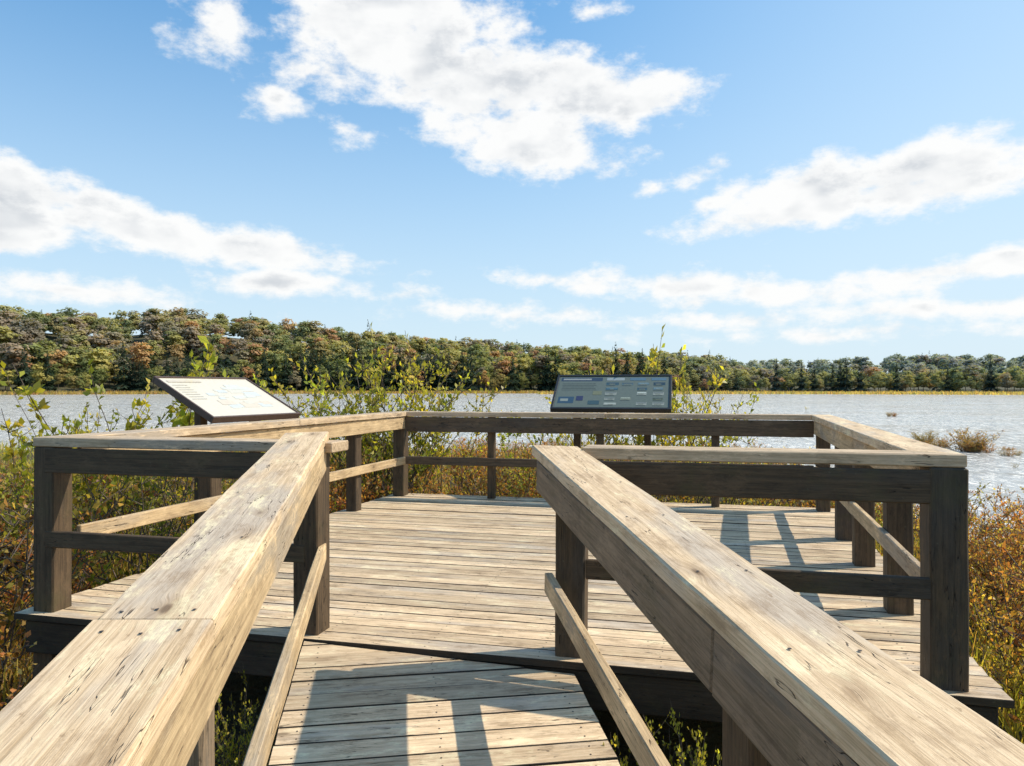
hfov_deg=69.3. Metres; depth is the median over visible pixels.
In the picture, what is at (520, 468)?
leafy shrub
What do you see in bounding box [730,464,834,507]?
russet shrub
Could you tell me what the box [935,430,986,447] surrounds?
mixed shrub
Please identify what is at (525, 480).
leafy shrub
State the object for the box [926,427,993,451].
russet shrub
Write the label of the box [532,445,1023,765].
wooden railing
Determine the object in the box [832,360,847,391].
conifer tree
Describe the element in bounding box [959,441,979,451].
russet shrub
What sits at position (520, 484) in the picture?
leafy shrub
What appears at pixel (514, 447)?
russet shrub
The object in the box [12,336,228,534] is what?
sapling
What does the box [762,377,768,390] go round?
deciduous tree
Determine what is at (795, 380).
deciduous tree
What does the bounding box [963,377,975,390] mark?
deciduous tree
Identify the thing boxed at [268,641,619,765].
boardwalk ramp
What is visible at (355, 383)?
conifer tree
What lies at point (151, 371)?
deciduous tree
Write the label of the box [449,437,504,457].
russet shrub
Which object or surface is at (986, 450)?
russet shrub
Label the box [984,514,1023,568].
russet shrub
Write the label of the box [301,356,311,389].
conifer tree
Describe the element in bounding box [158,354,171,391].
conifer tree
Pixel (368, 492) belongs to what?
russet shrub
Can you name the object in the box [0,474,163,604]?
russet shrub
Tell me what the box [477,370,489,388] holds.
deciduous tree
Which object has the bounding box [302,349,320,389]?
conifer tree
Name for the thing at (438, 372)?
tall shrub
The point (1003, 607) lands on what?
russet shrub
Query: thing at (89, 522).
mixed shrub
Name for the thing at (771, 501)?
russet shrub
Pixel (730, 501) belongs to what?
mixed shrub
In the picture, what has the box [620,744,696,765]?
leafy shrub
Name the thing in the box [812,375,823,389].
deciduous tree
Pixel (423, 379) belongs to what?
conifer tree
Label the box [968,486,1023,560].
russet shrub
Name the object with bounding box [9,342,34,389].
conifer tree
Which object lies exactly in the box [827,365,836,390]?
conifer tree
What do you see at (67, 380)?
deciduous tree
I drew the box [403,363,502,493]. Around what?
tall shrub
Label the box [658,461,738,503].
mixed shrub
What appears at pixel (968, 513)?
russet shrub
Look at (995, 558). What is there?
russet shrub
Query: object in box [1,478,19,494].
mixed shrub
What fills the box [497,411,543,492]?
shrub
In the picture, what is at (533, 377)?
deciduous tree
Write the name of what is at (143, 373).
conifer tree
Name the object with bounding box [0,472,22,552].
russet shrub
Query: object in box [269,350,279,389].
conifer tree
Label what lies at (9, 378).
deciduous tree
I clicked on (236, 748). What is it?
leafy shrub
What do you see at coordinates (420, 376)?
deciduous tree
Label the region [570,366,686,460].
tall shrub
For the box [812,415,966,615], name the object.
wooden railing
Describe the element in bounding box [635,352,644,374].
conifer tree
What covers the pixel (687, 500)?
mixed shrub
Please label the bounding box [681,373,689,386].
deciduous tree
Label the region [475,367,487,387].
deciduous tree
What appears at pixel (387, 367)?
tall shrub
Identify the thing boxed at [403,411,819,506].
wooden railing
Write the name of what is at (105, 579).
leafy shrub
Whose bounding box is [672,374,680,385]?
deciduous tree
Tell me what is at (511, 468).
leafy shrub
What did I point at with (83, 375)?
deciduous tree
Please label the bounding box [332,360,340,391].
conifer tree
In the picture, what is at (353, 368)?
conifer tree
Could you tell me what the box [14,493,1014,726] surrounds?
viewing platform
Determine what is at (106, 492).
russet shrub
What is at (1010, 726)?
marsh grass
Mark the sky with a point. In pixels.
(747, 180)
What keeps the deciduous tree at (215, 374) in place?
on the ground at (234, 687)
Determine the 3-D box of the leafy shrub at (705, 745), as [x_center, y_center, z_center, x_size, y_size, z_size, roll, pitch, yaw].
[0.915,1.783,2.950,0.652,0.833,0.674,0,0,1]
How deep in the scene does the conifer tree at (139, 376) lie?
277.92 m
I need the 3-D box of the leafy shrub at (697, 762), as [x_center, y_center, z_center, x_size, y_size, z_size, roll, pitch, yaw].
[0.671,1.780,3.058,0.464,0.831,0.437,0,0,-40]
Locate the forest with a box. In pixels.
[0,304,1023,391]
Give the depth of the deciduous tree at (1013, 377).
297.49 m
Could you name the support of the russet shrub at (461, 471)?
on the ground at (234, 687)
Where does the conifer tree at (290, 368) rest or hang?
on the ground at (234, 687)
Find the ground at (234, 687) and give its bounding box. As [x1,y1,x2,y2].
[0,333,1023,765]
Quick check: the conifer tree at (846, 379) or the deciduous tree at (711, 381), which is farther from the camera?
the deciduous tree at (711, 381)
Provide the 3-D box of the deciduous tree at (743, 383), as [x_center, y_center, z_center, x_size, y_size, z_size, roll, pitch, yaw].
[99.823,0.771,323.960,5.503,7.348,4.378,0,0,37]
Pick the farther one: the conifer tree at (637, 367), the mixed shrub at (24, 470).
the conifer tree at (637, 367)
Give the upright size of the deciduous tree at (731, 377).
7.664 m
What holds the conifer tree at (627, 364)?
on the ground at (234, 687)
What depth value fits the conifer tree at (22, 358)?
256.69 m
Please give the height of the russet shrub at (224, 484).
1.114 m
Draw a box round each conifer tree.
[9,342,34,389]
[13,347,31,390]
[42,351,59,390]
[110,341,131,390]
[123,358,134,390]
[128,362,138,390]
[133,362,146,390]
[135,358,149,389]
[143,362,152,390]
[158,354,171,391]
[173,357,180,375]
[185,361,190,376]
[237,364,243,377]
[250,360,259,384]
[257,347,273,387]
[262,363,272,390]
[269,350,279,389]
[276,349,292,390]
[283,348,299,390]
[295,348,305,388]
[299,366,307,390]
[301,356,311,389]
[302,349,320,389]
[307,350,324,390]
[325,366,333,390]
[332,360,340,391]
[338,365,348,390]
[345,349,358,387]
[347,367,354,390]
[348,347,365,389]
[356,365,366,390]
[367,364,375,390]
[378,356,385,388]
[381,347,396,390]
[393,346,407,389]
[395,353,411,390]
[418,366,426,389]
[423,350,434,390]
[425,349,432,387]
[429,356,440,390]
[434,356,443,390]
[441,350,456,390]
[442,366,450,390]
[451,365,457,387]
[452,350,470,390]
[461,352,476,390]
[466,351,479,390]
[504,354,520,390]
[514,370,522,390]
[522,361,535,389]
[536,369,543,390]
[537,352,551,390]
[539,351,554,390]
[549,350,559,390]
[610,349,621,374]
[622,353,631,374]
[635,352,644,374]
[638,348,646,374]
[660,357,674,389]
[733,371,740,390]
[770,358,784,390]
[794,361,808,390]
[808,364,820,391]
[823,377,828,390]
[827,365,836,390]
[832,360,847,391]
[839,358,853,391]
[853,360,867,390]
[889,363,903,391]
[941,367,954,391]
[981,355,1001,391]
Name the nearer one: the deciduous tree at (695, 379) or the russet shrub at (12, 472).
the russet shrub at (12, 472)
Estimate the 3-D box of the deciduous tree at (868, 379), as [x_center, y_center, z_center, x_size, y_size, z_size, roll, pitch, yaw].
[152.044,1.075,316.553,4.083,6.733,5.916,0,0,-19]
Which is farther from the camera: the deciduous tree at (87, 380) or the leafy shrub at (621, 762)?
the deciduous tree at (87, 380)
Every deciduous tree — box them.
[0,370,15,391]
[6,370,18,384]
[31,362,52,384]
[48,362,62,386]
[53,373,64,388]
[58,368,68,386]
[64,375,82,390]
[65,372,75,387]
[74,375,84,388]
[78,372,90,390]
[83,374,90,386]
[89,368,108,385]
[96,367,109,386]
[105,362,113,385]
[105,365,120,387]
[147,368,160,386]
[153,366,164,375]
[173,368,191,375]
[212,371,223,376]
[218,367,235,376]
[230,366,243,377]
[237,366,258,381]
[271,370,285,385]
[286,370,301,389]
[313,365,327,379]
[329,371,338,381]
[407,370,419,382]
[416,370,424,385]
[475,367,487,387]
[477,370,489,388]
[477,371,491,389]
[489,377,499,386]
[489,379,497,388]
[490,369,503,389]
[503,376,511,387]
[517,373,525,389]
[517,376,530,389]
[529,374,537,389]
[530,374,543,386]
[555,369,568,382]
[574,371,586,374]
[593,369,606,374]
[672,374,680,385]
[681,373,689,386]
[688,370,700,390]
[698,380,708,388]
[702,373,709,390]
[706,374,717,388]
[725,380,732,387]
[726,375,734,390]
[734,376,746,387]
[743,375,751,390]
[748,375,762,390]
[756,379,763,388]
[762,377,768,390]
[782,374,795,391]
[788,373,798,388]
[798,376,809,390]
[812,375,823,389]
[816,380,824,388]
[831,378,837,386]
[850,378,856,387]
[863,378,873,390]
[869,379,878,391]
[873,373,885,390]
[883,374,896,389]
[901,381,909,391]
[903,374,915,391]
[911,374,924,390]
[915,372,929,390]
[925,377,934,389]
[929,374,940,390]
[938,382,944,389]
[940,376,948,389]
[952,372,965,389]
[959,373,967,390]
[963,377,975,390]
[975,381,982,391]
[976,372,989,389]
[994,372,1000,391]
[995,373,1012,390]
[1000,373,1017,390]
[1008,375,1018,391]
[1015,374,1023,390]
[1017,376,1023,385]
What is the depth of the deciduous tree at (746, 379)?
325.82 m
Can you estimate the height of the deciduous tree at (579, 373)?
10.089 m
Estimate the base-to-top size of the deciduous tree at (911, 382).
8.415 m
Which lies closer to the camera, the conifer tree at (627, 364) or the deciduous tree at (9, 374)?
the deciduous tree at (9, 374)
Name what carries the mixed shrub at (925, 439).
on the lake
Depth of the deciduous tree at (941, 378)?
307.55 m
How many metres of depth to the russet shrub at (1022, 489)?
14.18 m
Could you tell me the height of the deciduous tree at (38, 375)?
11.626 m
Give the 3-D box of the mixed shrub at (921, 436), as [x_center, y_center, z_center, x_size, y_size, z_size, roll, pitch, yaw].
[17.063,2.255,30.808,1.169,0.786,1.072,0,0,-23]
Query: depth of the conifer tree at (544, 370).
320.96 m
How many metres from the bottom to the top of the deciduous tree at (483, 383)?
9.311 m
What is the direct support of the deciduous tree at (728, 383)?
on the ground at (234, 687)
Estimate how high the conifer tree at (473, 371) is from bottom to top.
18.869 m
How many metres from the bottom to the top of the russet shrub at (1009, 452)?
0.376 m
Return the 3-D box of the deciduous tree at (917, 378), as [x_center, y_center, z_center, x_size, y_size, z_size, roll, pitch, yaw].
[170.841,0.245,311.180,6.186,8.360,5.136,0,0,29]
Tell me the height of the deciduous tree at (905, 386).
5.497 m
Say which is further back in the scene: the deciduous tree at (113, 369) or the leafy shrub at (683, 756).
the deciduous tree at (113, 369)
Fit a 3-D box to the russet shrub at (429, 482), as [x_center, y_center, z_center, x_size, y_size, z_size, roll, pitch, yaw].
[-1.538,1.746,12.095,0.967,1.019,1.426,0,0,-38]
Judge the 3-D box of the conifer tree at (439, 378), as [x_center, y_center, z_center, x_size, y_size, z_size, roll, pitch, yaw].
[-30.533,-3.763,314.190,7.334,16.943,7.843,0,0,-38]
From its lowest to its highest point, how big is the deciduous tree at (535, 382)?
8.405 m
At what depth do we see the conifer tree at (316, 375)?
301.28 m
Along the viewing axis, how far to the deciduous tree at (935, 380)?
303.94 m
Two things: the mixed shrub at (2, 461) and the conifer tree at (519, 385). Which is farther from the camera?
the conifer tree at (519, 385)
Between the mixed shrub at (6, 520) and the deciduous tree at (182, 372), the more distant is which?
the deciduous tree at (182, 372)
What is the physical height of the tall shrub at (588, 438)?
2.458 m
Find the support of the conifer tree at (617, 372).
on the ground at (234, 687)
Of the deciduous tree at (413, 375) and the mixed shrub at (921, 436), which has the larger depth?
the deciduous tree at (413, 375)
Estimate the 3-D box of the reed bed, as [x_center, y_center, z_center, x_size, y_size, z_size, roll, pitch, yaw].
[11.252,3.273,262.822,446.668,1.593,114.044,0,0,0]
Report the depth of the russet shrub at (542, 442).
17.91 m
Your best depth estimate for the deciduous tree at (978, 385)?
288.33 m
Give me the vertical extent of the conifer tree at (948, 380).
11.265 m
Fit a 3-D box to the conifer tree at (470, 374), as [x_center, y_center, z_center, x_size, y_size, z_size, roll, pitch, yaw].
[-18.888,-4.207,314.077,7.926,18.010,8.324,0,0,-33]
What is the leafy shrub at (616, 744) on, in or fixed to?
on the ground at (234, 687)
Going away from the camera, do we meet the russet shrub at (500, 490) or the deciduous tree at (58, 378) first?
the russet shrub at (500, 490)
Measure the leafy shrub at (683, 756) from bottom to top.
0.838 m
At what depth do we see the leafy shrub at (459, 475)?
12.98 m
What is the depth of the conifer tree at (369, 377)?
307.08 m
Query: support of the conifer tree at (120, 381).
on the ground at (234, 687)
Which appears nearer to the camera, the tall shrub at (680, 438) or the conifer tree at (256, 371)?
the tall shrub at (680, 438)
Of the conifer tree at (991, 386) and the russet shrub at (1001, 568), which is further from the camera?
the conifer tree at (991, 386)
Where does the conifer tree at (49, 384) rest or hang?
on the ground at (234, 687)
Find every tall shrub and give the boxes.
[253,373,387,505]
[263,347,482,497]
[264,387,367,456]
[270,345,393,509]
[303,356,509,493]
[316,372,469,499]
[328,319,441,498]
[366,332,451,492]
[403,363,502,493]
[545,370,661,460]
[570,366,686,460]
[633,363,730,501]
[637,369,723,503]
[671,366,759,501]
[690,391,757,503]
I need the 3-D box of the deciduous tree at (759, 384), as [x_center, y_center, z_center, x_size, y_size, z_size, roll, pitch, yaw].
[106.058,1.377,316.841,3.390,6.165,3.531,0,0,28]
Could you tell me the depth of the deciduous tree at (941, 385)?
298.77 m
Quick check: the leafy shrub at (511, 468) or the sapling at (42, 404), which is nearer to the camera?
the sapling at (42, 404)
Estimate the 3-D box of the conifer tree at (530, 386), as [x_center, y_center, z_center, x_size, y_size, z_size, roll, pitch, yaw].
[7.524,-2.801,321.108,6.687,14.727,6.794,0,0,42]
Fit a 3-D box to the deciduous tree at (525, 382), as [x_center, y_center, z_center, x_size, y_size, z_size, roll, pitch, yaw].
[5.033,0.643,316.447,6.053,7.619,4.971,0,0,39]
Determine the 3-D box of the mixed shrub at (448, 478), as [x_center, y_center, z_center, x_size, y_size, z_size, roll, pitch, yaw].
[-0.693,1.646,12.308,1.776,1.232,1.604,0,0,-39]
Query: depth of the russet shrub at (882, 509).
11.61 m
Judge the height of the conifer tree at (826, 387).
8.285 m
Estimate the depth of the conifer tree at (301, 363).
304.88 m
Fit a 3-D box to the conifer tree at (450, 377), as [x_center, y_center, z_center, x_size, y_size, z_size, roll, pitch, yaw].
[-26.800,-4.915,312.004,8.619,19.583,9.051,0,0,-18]
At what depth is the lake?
67.86 m
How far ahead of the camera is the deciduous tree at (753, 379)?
319.97 m
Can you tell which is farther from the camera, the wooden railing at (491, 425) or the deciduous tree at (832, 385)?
the deciduous tree at (832, 385)
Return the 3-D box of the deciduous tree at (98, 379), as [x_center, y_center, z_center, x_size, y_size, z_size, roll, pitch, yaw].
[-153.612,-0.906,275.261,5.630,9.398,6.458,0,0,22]
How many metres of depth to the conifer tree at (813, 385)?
316.75 m
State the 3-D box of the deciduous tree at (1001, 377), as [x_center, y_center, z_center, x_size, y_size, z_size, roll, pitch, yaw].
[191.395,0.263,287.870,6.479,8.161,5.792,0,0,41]
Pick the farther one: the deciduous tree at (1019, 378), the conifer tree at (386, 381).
the conifer tree at (386, 381)
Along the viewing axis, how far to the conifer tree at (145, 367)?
281.17 m
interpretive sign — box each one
[151,376,300,522]
[550,374,671,461]
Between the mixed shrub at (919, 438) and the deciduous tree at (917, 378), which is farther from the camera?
the deciduous tree at (917, 378)
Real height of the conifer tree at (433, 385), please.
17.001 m
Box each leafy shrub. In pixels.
[0,409,139,566]
[0,415,94,599]
[0,455,31,489]
[0,474,221,588]
[0,598,33,648]
[30,402,188,569]
[73,476,237,558]
[96,476,229,563]
[215,667,275,765]
[215,688,274,765]
[216,713,273,765]
[234,736,267,765]
[330,392,451,496]
[437,446,486,494]
[496,456,535,497]
[499,446,530,477]
[505,433,631,497]
[506,467,534,493]
[596,727,696,765]
[603,713,715,765]
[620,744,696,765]
[656,738,721,765]
[669,701,706,765]
[974,641,1023,718]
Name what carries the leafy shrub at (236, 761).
on the ground at (234, 687)
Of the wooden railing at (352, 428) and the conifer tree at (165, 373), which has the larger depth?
the conifer tree at (165, 373)
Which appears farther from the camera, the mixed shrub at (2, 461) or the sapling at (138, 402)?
the mixed shrub at (2, 461)
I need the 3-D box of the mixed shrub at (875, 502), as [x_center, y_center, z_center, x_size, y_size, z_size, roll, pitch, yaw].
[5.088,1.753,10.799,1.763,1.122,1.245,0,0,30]
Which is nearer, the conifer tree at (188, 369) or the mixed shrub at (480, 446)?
the mixed shrub at (480, 446)
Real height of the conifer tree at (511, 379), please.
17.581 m
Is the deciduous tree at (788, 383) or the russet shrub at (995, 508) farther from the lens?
the deciduous tree at (788, 383)
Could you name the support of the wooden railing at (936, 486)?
attached to the viewing platform
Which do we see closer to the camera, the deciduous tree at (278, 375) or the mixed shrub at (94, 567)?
the mixed shrub at (94, 567)
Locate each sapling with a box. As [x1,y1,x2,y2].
[0,361,96,572]
[0,409,144,596]
[9,401,176,556]
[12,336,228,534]
[22,360,205,569]
[58,358,166,575]
[72,378,152,580]
[132,344,224,531]
[258,380,361,465]
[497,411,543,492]
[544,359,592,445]
[610,325,664,461]
[610,344,727,497]
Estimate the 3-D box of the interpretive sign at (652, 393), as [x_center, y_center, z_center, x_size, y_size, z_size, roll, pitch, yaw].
[1.271,1.148,9.405,1.484,2.518,0.652,0,0,13]
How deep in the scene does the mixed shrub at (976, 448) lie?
27.00 m
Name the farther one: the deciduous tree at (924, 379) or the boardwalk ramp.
the deciduous tree at (924, 379)
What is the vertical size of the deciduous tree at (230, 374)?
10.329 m
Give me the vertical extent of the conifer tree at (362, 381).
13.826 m
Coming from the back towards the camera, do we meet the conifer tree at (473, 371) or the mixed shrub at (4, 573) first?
the conifer tree at (473, 371)
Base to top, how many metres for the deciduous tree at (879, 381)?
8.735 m
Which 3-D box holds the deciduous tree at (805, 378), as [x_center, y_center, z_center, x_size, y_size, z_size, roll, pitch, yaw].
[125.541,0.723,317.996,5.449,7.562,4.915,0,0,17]
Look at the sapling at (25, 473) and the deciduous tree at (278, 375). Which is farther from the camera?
the deciduous tree at (278, 375)
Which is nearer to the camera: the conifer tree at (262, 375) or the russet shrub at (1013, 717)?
the russet shrub at (1013, 717)
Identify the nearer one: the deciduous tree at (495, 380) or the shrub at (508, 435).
the shrub at (508, 435)
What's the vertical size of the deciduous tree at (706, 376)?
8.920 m
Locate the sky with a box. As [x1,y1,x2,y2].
[0,0,1023,372]
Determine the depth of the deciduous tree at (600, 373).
320.39 m
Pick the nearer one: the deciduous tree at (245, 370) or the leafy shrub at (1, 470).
the leafy shrub at (1, 470)
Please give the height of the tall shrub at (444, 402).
2.453 m
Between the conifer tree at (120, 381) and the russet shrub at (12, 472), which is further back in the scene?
the conifer tree at (120, 381)
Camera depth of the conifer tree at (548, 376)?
317.11 m
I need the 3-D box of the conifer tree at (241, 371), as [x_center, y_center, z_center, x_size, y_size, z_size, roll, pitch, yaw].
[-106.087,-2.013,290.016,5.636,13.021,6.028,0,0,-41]
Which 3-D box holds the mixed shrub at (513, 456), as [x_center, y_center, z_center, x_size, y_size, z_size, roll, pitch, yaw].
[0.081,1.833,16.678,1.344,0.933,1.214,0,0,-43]
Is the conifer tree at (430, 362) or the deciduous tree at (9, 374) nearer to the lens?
the deciduous tree at (9, 374)
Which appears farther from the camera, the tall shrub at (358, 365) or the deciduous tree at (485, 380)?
the deciduous tree at (485, 380)
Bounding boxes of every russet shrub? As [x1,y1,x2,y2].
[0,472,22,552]
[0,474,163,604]
[0,475,137,528]
[0,512,123,645]
[0,620,39,709]
[1,456,32,491]
[164,477,235,514]
[329,445,415,513]
[329,446,470,510]
[329,463,413,513]
[379,464,450,493]
[408,448,514,496]
[437,438,504,480]
[440,435,535,494]
[443,440,541,497]
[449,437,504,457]
[497,443,528,457]
[504,440,525,455]
[519,434,566,457]
[654,437,747,503]
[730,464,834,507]
[732,439,766,447]
[765,445,832,506]
[805,500,919,549]
[875,502,919,524]
[880,521,1004,587]
[913,490,1013,539]
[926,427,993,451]
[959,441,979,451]
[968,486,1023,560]
[968,510,1023,601]
[968,536,1023,584]
[969,496,1023,568]
[969,535,1023,608]
[969,536,1023,627]
[969,543,1023,661]
[969,561,1023,662]
[977,440,999,452]
[982,500,1023,552]
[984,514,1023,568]
[986,484,1023,512]
[995,541,1023,657]
[1006,448,1014,455]
[1007,713,1023,725]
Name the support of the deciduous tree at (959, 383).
on the ground at (234, 687)
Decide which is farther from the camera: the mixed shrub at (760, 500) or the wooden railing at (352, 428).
the mixed shrub at (760, 500)
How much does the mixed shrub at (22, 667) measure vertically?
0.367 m
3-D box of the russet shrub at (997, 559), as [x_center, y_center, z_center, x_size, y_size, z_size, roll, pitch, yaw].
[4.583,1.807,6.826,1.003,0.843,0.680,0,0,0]
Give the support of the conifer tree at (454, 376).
on the ground at (234, 687)
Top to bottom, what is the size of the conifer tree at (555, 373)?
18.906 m
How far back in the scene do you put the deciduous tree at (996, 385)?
294.21 m
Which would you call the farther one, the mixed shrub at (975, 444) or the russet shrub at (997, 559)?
the mixed shrub at (975, 444)
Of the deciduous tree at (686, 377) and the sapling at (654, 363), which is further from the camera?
the deciduous tree at (686, 377)
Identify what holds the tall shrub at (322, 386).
on the ground at (234, 687)
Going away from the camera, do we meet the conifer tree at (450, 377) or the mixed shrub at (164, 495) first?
the mixed shrub at (164, 495)
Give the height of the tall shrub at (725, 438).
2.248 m
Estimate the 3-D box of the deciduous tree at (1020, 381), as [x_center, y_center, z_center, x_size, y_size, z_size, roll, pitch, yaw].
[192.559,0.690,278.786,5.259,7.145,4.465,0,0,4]
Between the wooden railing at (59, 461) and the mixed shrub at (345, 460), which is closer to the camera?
the wooden railing at (59, 461)
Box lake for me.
[0,393,1023,549]
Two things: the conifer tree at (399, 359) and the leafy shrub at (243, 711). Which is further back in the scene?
the conifer tree at (399, 359)
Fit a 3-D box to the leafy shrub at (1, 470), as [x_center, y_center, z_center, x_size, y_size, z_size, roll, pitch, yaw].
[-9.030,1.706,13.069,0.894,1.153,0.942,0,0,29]
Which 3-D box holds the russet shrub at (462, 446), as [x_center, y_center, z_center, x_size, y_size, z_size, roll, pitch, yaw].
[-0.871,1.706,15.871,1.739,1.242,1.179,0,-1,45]
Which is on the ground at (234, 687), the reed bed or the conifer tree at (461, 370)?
the conifer tree at (461, 370)
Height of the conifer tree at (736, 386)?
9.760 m
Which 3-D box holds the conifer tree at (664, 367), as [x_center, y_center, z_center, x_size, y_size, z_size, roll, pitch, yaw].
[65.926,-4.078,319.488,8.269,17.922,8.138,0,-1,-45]
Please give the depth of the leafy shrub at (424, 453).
10.67 m
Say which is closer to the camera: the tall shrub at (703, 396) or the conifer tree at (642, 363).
the tall shrub at (703, 396)
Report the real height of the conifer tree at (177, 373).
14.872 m
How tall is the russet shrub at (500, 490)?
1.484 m
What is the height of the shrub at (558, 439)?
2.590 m
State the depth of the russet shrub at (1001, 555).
6.68 m
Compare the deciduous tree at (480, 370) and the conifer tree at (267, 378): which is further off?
the deciduous tree at (480, 370)
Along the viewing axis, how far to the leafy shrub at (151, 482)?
9.11 m
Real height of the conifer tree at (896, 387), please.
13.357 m
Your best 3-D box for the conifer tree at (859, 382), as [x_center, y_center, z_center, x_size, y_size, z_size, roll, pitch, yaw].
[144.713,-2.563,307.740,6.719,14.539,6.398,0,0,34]
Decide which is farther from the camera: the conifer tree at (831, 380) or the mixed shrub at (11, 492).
the conifer tree at (831, 380)
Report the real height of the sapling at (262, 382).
2.366 m
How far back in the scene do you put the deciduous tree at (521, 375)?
327.96 m
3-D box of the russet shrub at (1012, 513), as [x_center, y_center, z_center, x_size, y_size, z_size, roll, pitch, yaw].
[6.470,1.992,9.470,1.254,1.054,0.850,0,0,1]
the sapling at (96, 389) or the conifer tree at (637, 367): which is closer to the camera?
the sapling at (96, 389)
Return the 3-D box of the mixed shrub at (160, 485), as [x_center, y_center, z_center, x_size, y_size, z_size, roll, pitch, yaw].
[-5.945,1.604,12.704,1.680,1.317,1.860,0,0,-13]
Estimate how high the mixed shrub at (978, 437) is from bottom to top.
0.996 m
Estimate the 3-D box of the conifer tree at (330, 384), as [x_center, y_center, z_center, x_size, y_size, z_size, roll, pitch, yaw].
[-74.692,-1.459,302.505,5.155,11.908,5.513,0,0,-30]
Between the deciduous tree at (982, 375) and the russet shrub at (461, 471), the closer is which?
the russet shrub at (461, 471)
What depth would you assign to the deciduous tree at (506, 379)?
315.96 m
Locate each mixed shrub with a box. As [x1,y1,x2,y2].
[0,448,29,470]
[0,456,127,577]
[0,475,138,701]
[0,476,33,527]
[0,493,89,594]
[0,522,33,619]
[0,522,96,597]
[0,645,32,693]
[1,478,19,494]
[9,448,80,494]
[9,489,133,580]
[25,476,229,572]
[101,476,193,535]
[135,476,186,498]
[141,451,235,534]
[329,475,390,510]
[330,448,386,483]
[330,463,345,507]
[372,465,439,494]
[435,443,531,495]
[448,436,509,469]
[497,442,532,477]
[627,460,736,503]
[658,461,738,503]
[685,436,815,506]
[734,463,788,506]
[805,500,919,518]
[907,428,938,441]
[909,429,931,441]
[913,432,937,442]
[913,479,1023,553]
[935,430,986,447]
[950,429,999,451]
[954,428,1004,450]
[968,510,1023,571]
[969,566,1023,699]
[970,442,989,452]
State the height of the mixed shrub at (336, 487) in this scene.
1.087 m
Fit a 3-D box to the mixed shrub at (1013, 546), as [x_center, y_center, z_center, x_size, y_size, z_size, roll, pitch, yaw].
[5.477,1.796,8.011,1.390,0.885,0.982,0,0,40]
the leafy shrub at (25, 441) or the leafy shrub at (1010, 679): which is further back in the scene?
the leafy shrub at (25, 441)
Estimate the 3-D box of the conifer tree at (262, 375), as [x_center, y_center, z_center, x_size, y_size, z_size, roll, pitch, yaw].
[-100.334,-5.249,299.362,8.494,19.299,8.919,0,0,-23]
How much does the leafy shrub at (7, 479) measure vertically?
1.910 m
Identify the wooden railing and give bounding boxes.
[0,431,329,765]
[33,435,347,678]
[42,411,408,532]
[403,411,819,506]
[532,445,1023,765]
[582,445,968,691]
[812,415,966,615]
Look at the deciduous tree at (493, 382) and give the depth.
314.60 m
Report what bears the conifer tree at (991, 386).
on the ground at (234, 687)
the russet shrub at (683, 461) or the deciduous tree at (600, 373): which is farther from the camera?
the deciduous tree at (600, 373)
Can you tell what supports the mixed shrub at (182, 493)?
on the ground at (234, 687)
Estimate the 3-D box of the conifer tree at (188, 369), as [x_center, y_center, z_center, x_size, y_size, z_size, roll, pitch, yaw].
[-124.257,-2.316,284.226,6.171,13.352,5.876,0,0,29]
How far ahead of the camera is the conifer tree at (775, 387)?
318.07 m
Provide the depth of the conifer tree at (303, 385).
299.81 m
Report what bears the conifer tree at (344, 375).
on the ground at (234, 687)
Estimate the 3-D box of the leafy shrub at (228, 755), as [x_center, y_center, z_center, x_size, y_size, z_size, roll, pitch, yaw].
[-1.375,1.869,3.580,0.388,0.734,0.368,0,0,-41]
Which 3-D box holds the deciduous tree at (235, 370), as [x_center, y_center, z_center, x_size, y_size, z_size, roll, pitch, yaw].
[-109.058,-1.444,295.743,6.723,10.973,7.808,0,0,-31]
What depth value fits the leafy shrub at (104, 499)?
8.49 m
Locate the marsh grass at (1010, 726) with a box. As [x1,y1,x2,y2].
[0,438,1023,765]
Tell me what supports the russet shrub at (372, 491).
on the ground at (234, 687)
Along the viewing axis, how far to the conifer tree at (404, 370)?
307.38 m
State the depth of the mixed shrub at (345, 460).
14.96 m
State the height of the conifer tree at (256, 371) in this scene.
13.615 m
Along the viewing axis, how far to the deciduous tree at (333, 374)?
312.34 m
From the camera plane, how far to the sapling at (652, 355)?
10.26 m
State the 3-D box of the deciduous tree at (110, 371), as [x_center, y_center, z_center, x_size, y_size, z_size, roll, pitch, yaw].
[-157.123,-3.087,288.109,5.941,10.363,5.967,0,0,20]
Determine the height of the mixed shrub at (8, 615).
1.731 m
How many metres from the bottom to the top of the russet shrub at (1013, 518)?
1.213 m
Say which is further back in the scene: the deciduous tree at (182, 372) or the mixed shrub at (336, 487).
the deciduous tree at (182, 372)
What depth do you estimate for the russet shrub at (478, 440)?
13.57 m
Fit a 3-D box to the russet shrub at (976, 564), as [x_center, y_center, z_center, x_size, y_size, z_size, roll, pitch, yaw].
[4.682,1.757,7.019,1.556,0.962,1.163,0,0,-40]
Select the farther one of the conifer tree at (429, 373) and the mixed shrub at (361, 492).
the conifer tree at (429, 373)
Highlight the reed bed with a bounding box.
[0,390,1023,394]
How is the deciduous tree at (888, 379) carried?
on the ground at (234, 687)
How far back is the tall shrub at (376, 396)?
10.83 m
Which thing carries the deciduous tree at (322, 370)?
on the ground at (234, 687)
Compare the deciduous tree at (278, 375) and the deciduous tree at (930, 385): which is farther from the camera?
the deciduous tree at (930, 385)
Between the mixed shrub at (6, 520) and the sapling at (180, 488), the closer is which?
the mixed shrub at (6, 520)
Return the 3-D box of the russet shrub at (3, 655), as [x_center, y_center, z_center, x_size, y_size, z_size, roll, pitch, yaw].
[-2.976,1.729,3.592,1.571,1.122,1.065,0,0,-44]

